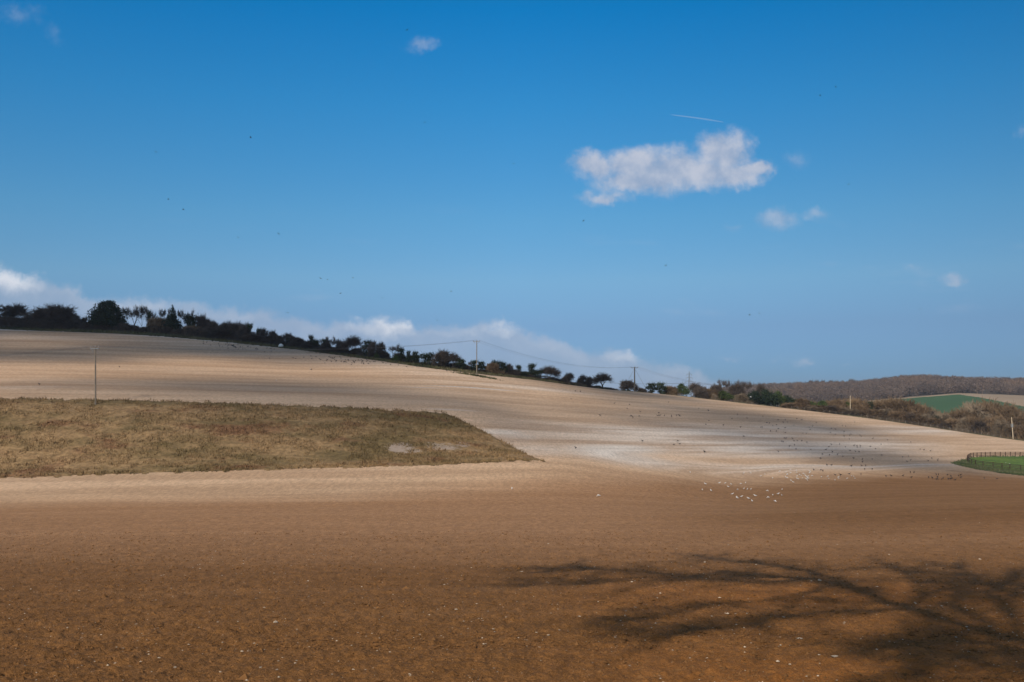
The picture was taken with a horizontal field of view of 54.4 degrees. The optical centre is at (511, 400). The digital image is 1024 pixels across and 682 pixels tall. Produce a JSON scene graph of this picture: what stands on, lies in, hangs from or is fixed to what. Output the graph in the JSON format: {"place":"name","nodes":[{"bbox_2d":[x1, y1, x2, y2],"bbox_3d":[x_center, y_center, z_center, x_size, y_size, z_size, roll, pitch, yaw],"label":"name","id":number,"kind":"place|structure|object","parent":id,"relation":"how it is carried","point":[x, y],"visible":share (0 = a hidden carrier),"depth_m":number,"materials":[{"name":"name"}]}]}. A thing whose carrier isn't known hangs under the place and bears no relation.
{"place":"outdoors","nodes":[
{"label":"outdoors","id":0,"kind":"place"},
{"bbox_2d":[0,396,544,477],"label":"grass bank","id":1,"kind":"structure","parent":0,"point":[337,455],"depth_m":134.74,"materials":[{"name":"brown plant"}]},
{"bbox_2d":[90,345,98,403],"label":"utility pole","id":2,"kind":"object","parent":1,"relation":"on","point":[95,348],"visible":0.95,"depth_m":143.41,"materials":[{"name":"brown wood"}]},
{"bbox_2d":[0,329,1023,681],"bbox_3d":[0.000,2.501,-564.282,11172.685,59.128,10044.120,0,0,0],"label":"ploughed field","id":3,"kind":"structure","parent":0,"point":[642,471],"depth_m":54.03,"materials":[{"name":"soil"}]},
{"bbox_2d":[450,371,496,379],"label":"weeds","id":4,"kind":"object","parent":3,"relation":"on","point":[482,376],"visible":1,"depth_m":246.00,"materials":[{"name":"green plant"}]},
{"bbox_2d":[0,522,1023,681],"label":"soil clods","id":5,"kind":"object","parent":3,"relation":"on","point":[245,676],"visible":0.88,"depth_m":23.01,"materials":[{"name":"brown soil"}]},
{"bbox_2d":[3,506,1023,681],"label":"flint stones","id":6,"kind":"object","parent":3,"relation":"on","point":[275,621],"visible":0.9,"depth_m":23.04,"materials":[{"name":"white stone"}]},
{"bbox_2d":[951,456,1023,475],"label":"rough grass","id":7,"kind":"structure","parent":3,"relation":"on","point":[987,467],"depth_m":234.36,"materials":[{"name":"green plant"}]},
{"bbox_2d":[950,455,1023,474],"bbox_3d":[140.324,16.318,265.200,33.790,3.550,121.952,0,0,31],"label":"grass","id":8,"kind":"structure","parent":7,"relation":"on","point":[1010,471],"depth_m":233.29,"materials":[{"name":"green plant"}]},
{"bbox_2d":[967,452,1023,469],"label":"paddock fence","id":9,"kind":"object","parent":7,"relation":"on","point":[990,453],"visible":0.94,"depth_m":257.64,"materials":[{"name":"brown wood"}]},
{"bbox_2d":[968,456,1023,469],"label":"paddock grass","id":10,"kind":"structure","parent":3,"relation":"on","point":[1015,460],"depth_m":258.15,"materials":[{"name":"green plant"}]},
{"bbox_2d":[0,327,1023,440],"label":"hedge margin","id":11,"kind":"object","parent":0,"point":[193,337],"visible":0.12,"depth_m":301.12,"materials":[{"name":"green plant"}]},
{"bbox_2d":[0,315,23,326],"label":"shrub","id":12,"kind":"object","parent":11,"relation":"on","point":[11,320],"visible":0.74,"depth_m":305.40,"materials":[{"name":"brown plant"}]},
{"bbox_2d":[0,301,27,317],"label":"bare tree","id":13,"kind":"object","parent":11,"relation":"on","point":[10,311],"visible":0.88,"depth_m":311.13,"materials":[{"name":"brown plant"}]},
{"bbox_2d":[0,317,53,327],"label":"shrub","id":14,"kind":"object","parent":11,"relation":"on","point":[21,320],"visible":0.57,"depth_m":306.03,"materials":[{"name":"green plant"}]},
{"bbox_2d":[19,303,79,326],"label":"bare tree","id":15,"kind":"object","parent":11,"relation":"on","point":[53,311],"visible":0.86,"depth_m":307.37,"materials":[{"name":"brown plant"}]},
{"bbox_2d":[10,317,90,328],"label":"shrub","id":16,"kind":"object","parent":11,"relation":"on","point":[48,321],"visible":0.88,"depth_m":304.32,"materials":[{"name":"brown plant"}]},
{"bbox_2d":[65,311,80,324],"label":"bare tree","id":17,"kind":"object","parent":11,"relation":"on","point":[72,317],"visible":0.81,"depth_m":311.10,"materials":[{"name":"brown plant"}]},
{"bbox_2d":[73,321,92,329],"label":"shrub","id":18,"kind":"object","parent":11,"relation":"on","point":[84,325],"visible":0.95,"depth_m":306.29,"materials":[{"name":"green plant"}]},
{"bbox_2d":[85,300,128,329],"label":"evergreen tree","id":19,"kind":"object","parent":11,"relation":"on","point":[106,312],"visible":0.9,"depth_m":308.79,"materials":[{"name":"green plant"}]},
{"bbox_2d":[115,322,135,331],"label":"shrub","id":20,"kind":"object","parent":11,"relation":"on","point":[124,327],"visible":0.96,"depth_m":306.18,"materials":[{"name":"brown plant"}]},
{"bbox_2d":[126,304,143,324],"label":"bare tree","id":21,"kind":"object","parent":11,"relation":"on","point":[137,314],"visible":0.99,"depth_m":312.99,"materials":[{"name":"brown plant"}]},
{"bbox_2d":[132,305,147,324],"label":"bare tree","id":22,"kind":"object","parent":11,"relation":"on","point":[143,311],"visible":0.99,"depth_m":312.74,"materials":[{"name":"brown plant"}]},
{"bbox_2d":[140,323,163,332],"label":"shrub","id":23,"kind":"object","parent":11,"relation":"on","point":[155,328],"visible":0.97,"depth_m":306.23,"materials":[{"name":"green plant"}]},
{"bbox_2d":[143,315,172,332],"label":"shrub","id":24,"kind":"object","parent":11,"relation":"on","point":[154,320],"visible":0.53,"depth_m":308.20,"materials":[{"name":"brown plant"}]},
{"bbox_2d":[155,316,181,328],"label":"dark bush","id":25,"kind":"object","parent":11,"relation":"on","point":[172,319],"visible":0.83,"depth_m":308.51,"materials":[{"name":"green plant"}]},
{"bbox_2d":[165,305,182,329],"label":"conifer","id":26,"kind":"object","parent":11,"relation":"on","point":[172,314],"visible":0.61,"depth_m":310.40,"materials":[{"name":"green plant"}]},
{"bbox_2d":[172,324,204,335],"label":"shrub","id":27,"kind":"object","parent":11,"relation":"on","point":[190,326],"visible":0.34,"depth_m":305.01,"materials":[{"name":"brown plant"}]},
{"bbox_2d":[182,311,196,325],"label":"ivy tree","id":28,"kind":"object","parent":11,"relation":"on","point":[190,319],"visible":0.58,"depth_m":308.66,"materials":[{"name":"green plant"}]},
{"bbox_2d":[179,327,204,336],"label":"shrub","id":29,"kind":"object","parent":11,"relation":"on","point":[196,332],"visible":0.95,"depth_m":303.19,"materials":[{"name":"green plant"}]},
{"bbox_2d":[195,312,207,328],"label":"bare tree","id":30,"kind":"object","parent":11,"relation":"on","point":[201,320],"visible":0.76,"depth_m":306.73,"materials":[{"name":"brown plant"}]},
{"bbox_2d":[170,329,241,338],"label":"shrub","id":31,"kind":"object","parent":11,"relation":"on","point":[214,332],"visible":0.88,"depth_m":300.65,"materials":[{"name":"green plant"}]},
{"bbox_2d":[207,319,218,330],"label":"shrub","id":32,"kind":"object","parent":11,"relation":"on","point":[213,322],"visible":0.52,"depth_m":306.66,"materials":[{"name":"green plant"}]},
{"bbox_2d":[219,321,241,339],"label":"shrub","id":33,"kind":"object","parent":11,"relation":"on","point":[232,327],"visible":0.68,"depth_m":304.24,"materials":[{"name":"green plant"}]},
{"bbox_2d":[220,327,251,340],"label":"shrub","id":34,"kind":"object","parent":11,"relation":"on","point":[239,332],"visible":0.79,"depth_m":300.24,"materials":[{"name":"green plant"}]},
{"bbox_2d":[226,333,267,342],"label":"shrub","id":35,"kind":"object","parent":11,"relation":"on","point":[250,337],"visible":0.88,"depth_m":297.65,"materials":[{"name":"green plant"}]},
{"bbox_2d":[257,327,268,336],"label":"bare tree","id":36,"kind":"object","parent":11,"relation":"on","point":[263,331],"visible":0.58,"depth_m":301.71,"materials":[{"name":"brown plant"}]},
{"bbox_2d":[277,337,303,346],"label":"shrub","id":37,"kind":"object","parent":11,"relation":"on","point":[296,341],"visible":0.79,"depth_m":292.56,"materials":[{"name":"green plant"}]},
{"bbox_2d":[287,341,320,348],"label":"shrub","id":38,"kind":"object","parent":11,"relation":"on","point":[309,344],"visible":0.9,"depth_m":289.27,"materials":[{"name":"green plant"}]},
{"bbox_2d":[1,325,615,389],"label":"hedge grass","id":39,"kind":"structure","parent":11,"relation":"on","point":[286,346],"depth_m":290.51,"materials":[{"name":"plant"}]},
{"bbox_2d":[304,346,349,352],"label":"shrub","id":40,"kind":"object","parent":11,"relation":"on","point":[334,349],"visible":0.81,"depth_m":279.91,"materials":[{"name":"green plant"}]},
{"bbox_2d":[339,335,364,351],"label":"bare tree","id":41,"kind":"object","parent":11,"relation":"on","point":[351,342],"visible":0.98,"depth_m":277.96,"materials":[{"name":"brown plant"}]},
{"bbox_2d":[358,337,371,355],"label":"ivy tree","id":42,"kind":"object","parent":11,"relation":"on","point":[365,347],"visible":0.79,"depth_m":274.75,"materials":[{"name":"green plant"}]},
{"bbox_2d":[367,340,379,356],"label":"bare tree","id":43,"kind":"object","parent":11,"relation":"on","point":[371,350],"visible":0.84,"depth_m":272.45,"materials":[{"name":"brown plant"}]},
{"bbox_2d":[374,341,386,356],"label":"bare tree","id":44,"kind":"object","parent":11,"relation":"on","point":[379,349],"visible":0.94,"depth_m":270.27,"materials":[{"name":"brown plant"}]},
{"bbox_2d":[397,346,405,359],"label":"ivy tree","id":45,"kind":"object","parent":11,"relation":"on","point":[401,355],"visible":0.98,"depth_m":264.45,"materials":[{"name":"green plant"}]},
{"bbox_2d":[411,349,420,362],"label":"ivy tree","id":46,"kind":"object","parent":11,"relation":"on","point":[414,357],"visible":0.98,"depth_m":261.86,"materials":[{"name":"green plant"}]},
{"bbox_2d":[416,350,434,364],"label":"ivy tree","id":47,"kind":"object","parent":11,"relation":"on","point":[426,357],"visible":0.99,"depth_m":259.89,"materials":[{"name":"green plant"}]},
{"bbox_2d":[428,348,450,366],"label":"bare tree","id":48,"kind":"object","parent":11,"relation":"on","point":[441,357],"visible":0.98,"depth_m":258.09,"materials":[{"name":"brown plant"}]},
{"bbox_2d":[446,352,462,367],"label":"bare tree","id":49,"kind":"object","parent":11,"relation":"on","point":[453,358],"visible":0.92,"depth_m":258.80,"materials":[{"name":"brown plant"}]},
{"bbox_2d":[454,358,465,369],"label":"ivy tree","id":50,"kind":"object","parent":11,"relation":"on","point":[459,364],"visible":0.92,"depth_m":257.75,"materials":[{"name":"green plant"}]},
{"bbox_2d":[485,363,507,373],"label":"shrub","id":51,"kind":"object","parent":11,"relation":"on","point":[493,368],"visible":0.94,"depth_m":260.18,"materials":[{"name":"brown plant"}]},
{"bbox_2d":[526,363,536,375],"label":"ivy tree","id":52,"kind":"object","parent":11,"relation":"on","point":[530,367],"visible":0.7,"depth_m":272.91,"materials":[{"name":"green plant"}]},
{"bbox_2d":[539,364,561,378],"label":"bare tree","id":53,"kind":"object","parent":11,"relation":"on","point":[547,370],"visible":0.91,"depth_m":278.33,"materials":[{"name":"brown plant"}]},
{"bbox_2d":[592,372,613,386],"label":"bare tree","id":54,"kind":"object","parent":11,"relation":"on","point":[601,378],"visible":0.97,"depth_m":320.59,"materials":[{"name":"brown plant"}]},
{"bbox_2d":[619,379,639,390],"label":"bare tree","id":55,"kind":"object","parent":11,"relation":"on","point":[627,385],"visible":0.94,"depth_m":343.78,"materials":[{"name":"brown plant"}]},
{"bbox_2d":[645,381,661,392],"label":"ivy tree","id":56,"kind":"object","parent":11,"relation":"on","point":[651,387],"visible":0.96,"depth_m":354.90,"materials":[{"name":"green plant"}]},
{"bbox_2d":[656,381,666,393],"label":"ivy tree","id":57,"kind":"object","parent":11,"relation":"on","point":[660,385],"visible":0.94,"depth_m":357.06,"materials":[{"name":"green plant"}]},
{"bbox_2d":[663,385,683,395],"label":"shrub","id":58,"kind":"object","parent":11,"relation":"on","point":[670,390],"visible":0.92,"depth_m":358.93,"materials":[{"name":"brown plant"}]},
{"bbox_2d":[676,382,690,395],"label":"green bush","id":59,"kind":"object","parent":11,"relation":"on","point":[682,389],"visible":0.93,"depth_m":361.47,"materials":[{"name":"green plant"}]},
{"bbox_2d":[687,382,709,398],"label":"bare tree","id":60,"kind":"object","parent":11,"relation":"on","point":[697,390],"visible":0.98,"depth_m":363.59,"materials":[{"name":"brown plant"}]},
{"bbox_2d":[694,387,724,399],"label":"shrub","id":61,"kind":"object","parent":11,"relation":"on","point":[710,390],"visible":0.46,"depth_m":364.93,"materials":[{"name":"brown plant"}]},
{"bbox_2d":[708,383,724,394],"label":"bare tree","id":62,"kind":"object","parent":11,"relation":"on","point":[718,388],"visible":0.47,"depth_m":368.54,"materials":[{"name":"brown plant"}]},
{"bbox_2d":[717,378,731,391],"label":"bare tree","id":63,"kind":"object","parent":11,"relation":"on","point":[727,383],"visible":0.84,"depth_m":375.61,"materials":[{"name":"brown plant"}]},
{"bbox_2d":[717,389,734,400],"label":"green bush","id":64,"kind":"object","parent":11,"relation":"on","point":[727,396],"visible":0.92,"depth_m":365.54,"materials":[{"name":"green plant"}]},
{"bbox_2d":[727,382,746,399],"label":"bare tree","id":65,"kind":"object","parent":11,"relation":"on","point":[735,389],"visible":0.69,"depth_m":374.62,"materials":[{"name":"brown plant"}]},
{"bbox_2d":[731,393,754,403],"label":"shrub","id":66,"kind":"object","parent":11,"relation":"on","point":[741,397],"visible":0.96,"depth_m":364.81,"materials":[{"name":"brown plant"}]},
{"bbox_2d":[735,380,754,389],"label":"bare tree","id":67,"kind":"object","parent":11,"relation":"on","point":[749,385],"visible":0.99,"depth_m":377.27,"materials":[{"name":"brown plant"}]},
{"bbox_2d":[746,389,764,403],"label":"dark bush","id":68,"kind":"object","parent":11,"relation":"on","point":[754,395],"visible":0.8,"depth_m":370.16,"materials":[{"name":"green plant"}]},
{"bbox_2d":[755,383,769,405],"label":"bare tree","id":69,"kind":"object","parent":11,"relation":"on","point":[759,388],"visible":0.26,"depth_m":379.85,"materials":[{"name":"brown plant"}]},
{"bbox_2d":[759,388,780,405],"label":"dark bush","id":70,"kind":"object","parent":11,"relation":"on","point":[771,395],"visible":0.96,"depth_m":371.90,"materials":[{"name":"green plant"}]},
{"bbox_2d":[770,388,786,406],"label":"green bush","id":71,"kind":"object","parent":11,"relation":"on","point":[780,398],"visible":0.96,"depth_m":372.95,"materials":[{"name":"green plant"}]},
{"bbox_2d":[774,398,811,405],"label":"shrub","id":72,"kind":"object","parent":11,"relation":"on","point":[800,400],"visible":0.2,"depth_m":374.14,"materials":[{"name":"brown plant"}]},
{"bbox_2d":[779,402,809,410],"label":"shrub","id":73,"kind":"object","parent":11,"relation":"on","point":[790,405],"visible":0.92,"depth_m":368.56,"materials":[{"name":"brown plant"}]},
{"bbox_2d":[808,404,835,412],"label":"shrub","id":74,"kind":"object","parent":11,"relation":"on","point":[820,409],"visible":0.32,"depth_m":367.11,"materials":[{"name":"brown plant"}]},
{"bbox_2d":[823,399,847,407],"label":"shrub","id":75,"kind":"object","parent":11,"relation":"on","point":[836,402],"visible":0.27,"depth_m":376.52,"materials":[{"name":"brown plant"}]},
{"bbox_2d":[821,405,850,413],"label":"shrub","id":76,"kind":"object","parent":11,"relation":"on","point":[830,407],"visible":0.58,"depth_m":368.44,"materials":[{"name":"brown plant"}]},
{"bbox_2d":[839,406,867,415],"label":"shrub","id":77,"kind":"object","parent":11,"relation":"on","point":[851,410],"visible":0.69,"depth_m":367.97,"materials":[{"name":"brown plant"}]},
{"bbox_2d":[846,395,869,408],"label":"shrub","id":78,"kind":"object","parent":11,"relation":"on","point":[857,401],"visible":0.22,"depth_m":377.71,"materials":[{"name":"brown plant"}]},
{"bbox_2d":[846,403,874,416],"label":"shrub","id":79,"kind":"object","parent":11,"relation":"on","point":[862,408],"visible":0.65,"depth_m":369.54,"materials":[{"name":"brown plant"}]},
{"bbox_2d":[866,408,897,419],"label":"shrub","id":80,"kind":"object","parent":11,"relation":"on","point":[876,412],"visible":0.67,"depth_m":369.66,"materials":[{"name":"brown plant"}]},
{"bbox_2d":[869,408,900,421],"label":"shrub","id":81,"kind":"object","parent":11,"relation":"on","point":[886,410],"visible":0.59,"depth_m":369.93,"materials":[{"name":"brown plant"}]},
{"bbox_2d":[871,398,899,410],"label":"shrub","id":82,"kind":"object","parent":11,"relation":"on","point":[879,404],"visible":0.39,"depth_m":376.37,"materials":[{"name":"brown plant"}]},
{"bbox_2d":[886,410,909,421],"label":"shrub","id":83,"kind":"object","parent":11,"relation":"on","point":[894,414],"visible":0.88,"depth_m":368.33,"materials":[{"name":"brown plant"}]},
{"bbox_2d":[878,395,925,412],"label":"shrub","id":84,"kind":"object","parent":11,"relation":"on","point":[901,404],"visible":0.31,"depth_m":375.81,"materials":[{"name":"brown plant"}]},
{"bbox_2d":[892,412,915,423],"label":"shrub","id":85,"kind":"object","parent":11,"relation":"on","point":[909,415],"visible":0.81,"depth_m":366.94,"materials":[{"name":"brown plant"}]},
{"bbox_2d":[899,413,925,425],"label":"shrub","id":86,"kind":"object","parent":11,"relation":"on","point":[917,419],"visible":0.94,"depth_m":364.78,"materials":[{"name":"brown plant"}]},
{"bbox_2d":[906,401,931,414],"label":"shrub","id":87,"kind":"object","parent":11,"relation":"on","point":[918,408],"visible":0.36,"depth_m":372.02,"materials":[{"name":"brown plant"}]},
{"bbox_2d":[916,413,933,426],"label":"shrub","id":88,"kind":"object","parent":11,"relation":"on","point":[926,417],"visible":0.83,"depth_m":364.93,"materials":[{"name":"brown plant"}]},
{"bbox_2d":[926,417,946,428],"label":"shrub","id":89,"kind":"object","parent":11,"relation":"on","point":[935,421],"visible":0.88,"depth_m":362.86,"materials":[{"name":"brown plant"}]},
{"bbox_2d":[925,420,954,429],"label":"shrub","id":90,"kind":"object","parent":11,"relation":"on","point":[945,426],"visible":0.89,"depth_m":360.09,"materials":[{"name":"brown plant"}]},
{"bbox_2d":[932,411,951,420],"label":"shrub","id":91,"kind":"object","parent":11,"relation":"on","point":[945,416],"visible":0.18,"depth_m":368.70,"materials":[{"name":"brown plant"}]},
{"bbox_2d":[938,417,965,431],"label":"shrub","id":92,"kind":"object","parent":11,"relation":"on","point":[953,421],"visible":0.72,"depth_m":359.21,"materials":[{"name":"brown plant"}]},
{"bbox_2d":[948,415,975,432],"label":"shrub","id":93,"kind":"object","parent":11,"relation":"on","point":[960,425],"visible":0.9,"depth_m":356.37,"materials":[{"name":"brown plant"}]},
{"bbox_2d":[946,408,980,419],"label":"shrub","id":94,"kind":"object","parent":11,"relation":"on","point":[959,414],"visible":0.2,"depth_m":366.60,"materials":[{"name":"brown plant"}]},
{"bbox_2d":[955,415,983,432],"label":"shrub","id":95,"kind":"object","parent":11,"relation":"on","point":[971,420],"visible":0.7,"depth_m":356.05,"materials":[{"name":"brown plant"}]},
{"bbox_2d":[958,398,995,419],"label":"shrub","id":96,"kind":"object","parent":11,"relation":"on","point":[971,407],"visible":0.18,"depth_m":367.86,"materials":[{"name":"brown plant"}]},
{"bbox_2d":[965,420,994,435],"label":"shrub","id":97,"kind":"object","parent":11,"relation":"on","point":[981,424],"visible":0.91,"depth_m":352.89,"materials":[{"name":"brown plant"}]},
{"bbox_2d":[968,395,1010,417],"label":"shrub","id":98,"kind":"object","parent":11,"relation":"on","point":[988,404],"visible":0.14,"depth_m":368.50,"materials":[{"name":"brown plant"}]},
{"bbox_2d":[978,414,1009,436],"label":"shrub","id":99,"kind":"object","parent":11,"relation":"on","point":[992,420],"visible":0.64,"depth_m":351.21,"materials":[{"name":"brown plant"}]},
{"bbox_2d":[981,401,1023,425],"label":"shrub","id":100,"kind":"object","parent":11,"relation":"on","point":[1009,412],"visible":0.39,"depth_m":361.23,"materials":[{"name":"brown plant"}]},
{"bbox_2d":[989,418,1017,437],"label":"shrub","id":101,"kind":"object","parent":11,"relation":"on","point":[1000,424],"visible":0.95,"depth_m":347.99,"materials":[{"name":"brown plant"}]},
{"bbox_2d":[993,424,1023,439],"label":"shrub","id":102,"kind":"object","parent":11,"relation":"on","point":[1018,430],"visible":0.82,"depth_m":345.68,"materials":[{"name":"brown plant"}]},
{"bbox_2d":[0,0,1023,396],"label":"sky","id":103,"kind":"structure","parent":0,"point":[698,139],"materials":[{"name":"blue"}]},
{"bbox_2d":[722,374,1023,406],"bbox_3d":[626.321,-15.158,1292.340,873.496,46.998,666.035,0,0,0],"label":"distant woodland","id":104,"kind":"object","parent":0,"point":[904,385],"visible":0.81,"depth_m":1016.89,"materials":[{"name":"brown plant"}]},
{"bbox_2d":[869,393,1023,405],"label":"stubble field","id":105,"kind":"structure","parent":0,"point":[1019,399],"depth_m":925.06,"materials":[{"name":"beige plant"}]},
{"bbox_2d":[904,395,1023,412],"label":"green field","id":106,"kind":"structure","parent":0,"point":[947,403],"depth_m":879.21,"materials":[{"name":"green plant"}]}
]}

